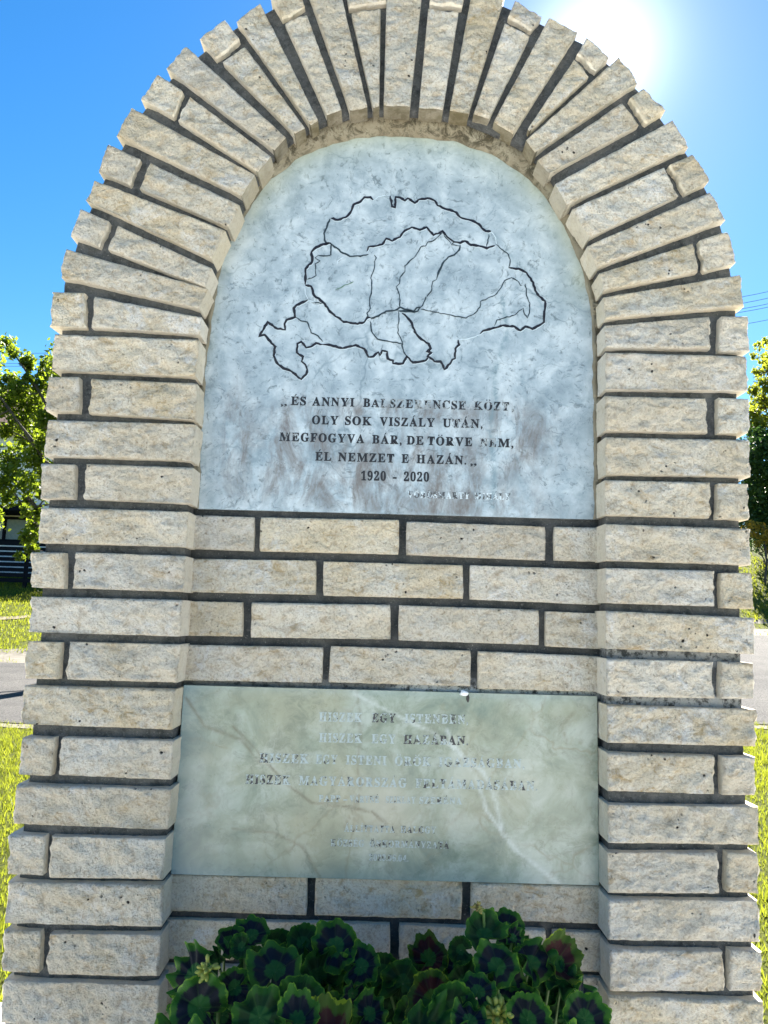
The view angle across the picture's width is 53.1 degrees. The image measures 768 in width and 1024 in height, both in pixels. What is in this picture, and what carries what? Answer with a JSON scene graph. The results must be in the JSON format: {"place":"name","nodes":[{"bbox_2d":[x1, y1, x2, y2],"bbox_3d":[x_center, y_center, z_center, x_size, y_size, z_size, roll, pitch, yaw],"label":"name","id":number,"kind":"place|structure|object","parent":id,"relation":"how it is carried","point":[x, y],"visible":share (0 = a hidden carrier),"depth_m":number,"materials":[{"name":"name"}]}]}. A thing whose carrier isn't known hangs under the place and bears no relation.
{"place":"outdoors","nodes":[
{"label":"outdoors","id":0,"kind":"place"},
{"bbox_2d":[0,1002,4,1023],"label":"pavement","id":1,"kind":"structure","parent":0,"point":[1,1013],"depth_m":2.78,"materials":[{"name":"concrete"}]},
{"bbox_2d":[1,0,763,1023],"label":"brick monument","id":2,"kind":"object","parent":1,"relation":"on","point":[389,578],"visible":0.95,"depth_m":1.42,"materials":[{"name":"stone"}]},
{"bbox_2d":[0,615,30,619],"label":"garden path","id":3,"kind":"structure","parent":0,"point":[13,617],"depth_m":19.52,"materials":[{"name":"beige concrete"}]},
{"bbox_2d":[0,538,767,1023],"bbox_3d":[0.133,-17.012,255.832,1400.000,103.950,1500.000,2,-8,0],"label":"lawn","id":4,"kind":"structure","parent":0,"point":[752,800],"depth_m":6.31,"materials":[{"name":"plant"}]},
{"bbox_2d":[0,541,45,587],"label":"slatted fence","id":5,"kind":"object","parent":4,"relation":"on","point":[25,574],"visible":0.32,"depth_m":24.28,"materials":[{"name":"black metal"}]},
{"bbox_2d":[0,389,51,572],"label":"white house","id":6,"kind":"structure","parent":4,"relation":"on","point":[14,522],"depth_m":27.43,"materials":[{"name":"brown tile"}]},
{"bbox_2d":[0,516,35,541],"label":"window","id":7,"kind":"structure","parent":6,"relation":"in","point":[15,524],"depth_m":27.42,"materials":[{"name":"grey glass"}]},
{"bbox_2d":[0,332,60,561],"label":"broadleaf tree","id":8,"kind":"object","parent":4,"relation":"on","point":[28,397],"visible":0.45,"depth_m":12.98,"materials":[{"name":"green plant"}]},
{"bbox_2d":[737,424,767,556],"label":"evergreen shrub","id":9,"kind":"object","parent":4,"relation":"on","point":[756,481],"visible":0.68,"depth_m":23.20,"materials":[{"name":"green plant"}]},
{"bbox_2d":[741,520,767,583],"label":"tree","id":10,"kind":"object","parent":4,"relation":"on","point":[764,540],"visible":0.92,"depth_m":21.96,"materials":[{"name":"green plant"}]},
{"bbox_2d":[747,336,767,429],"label":"broadleaf tree","id":11,"kind":"object","parent":4,"relation":"on","point":[758,405],"visible":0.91,"depth_m":25.90,"materials":[{"name":"green plant"}]},
{"bbox_3d":[-31.204,-3.117,34.916,0.304,10.112,1.800,2,-8,0],"label":"utility pole","id":12,"kind":"object","parent":4,"relation":"on","visible":0},
{"bbox_2d":[0,304,765,363],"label":"power wire","id":13,"kind":"object","parent":12,"relation":"attached to","point":[38,363],"visible":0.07,"depth_m":31.11,"materials":[{"name":"grey"}]},
{"bbox_2d":[0,635,767,724],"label":"road","id":14,"kind":"structure","parent":0,"point":[14,680],"depth_m":11.16,"materials":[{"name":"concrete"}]},
{"bbox_2d":[0,618,767,662],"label":"road verge","id":15,"kind":"structure","parent":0,"point":[18,657],"depth_m":15.91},
{"bbox_2d":[0,722,767,728],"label":"verge","id":16,"kind":"structure","parent":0,"point":[28,725],"depth_m":8.39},
{"bbox_2d":[0,0,767,483],"label":"sky","id":17,"kind":"structure","parent":0,"point":[72,72],"materials":[{"name":"blue"}]},
{"bbox_3d":[-0.023,1.318,1.001,0.760,0.590,0.370,2,-8,0],"label":"planter","id":18,"kind":"object","parent":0,"visible":0},
{"bbox_2d":[154,914,388,1023],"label":"geranium","id":19,"kind":"object","parent":18,"relation":"in","point":[331,977],"visible":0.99,"depth_m":1.12,"materials":[{"name":"green plant"}]},
{"bbox_2d":[369,901,611,1023],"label":"geranium","id":20,"kind":"object","parent":18,"relation":"in","point":[431,979],"visible":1,"depth_m":1.15,"materials":[{"name":"green plant"}]}
]}

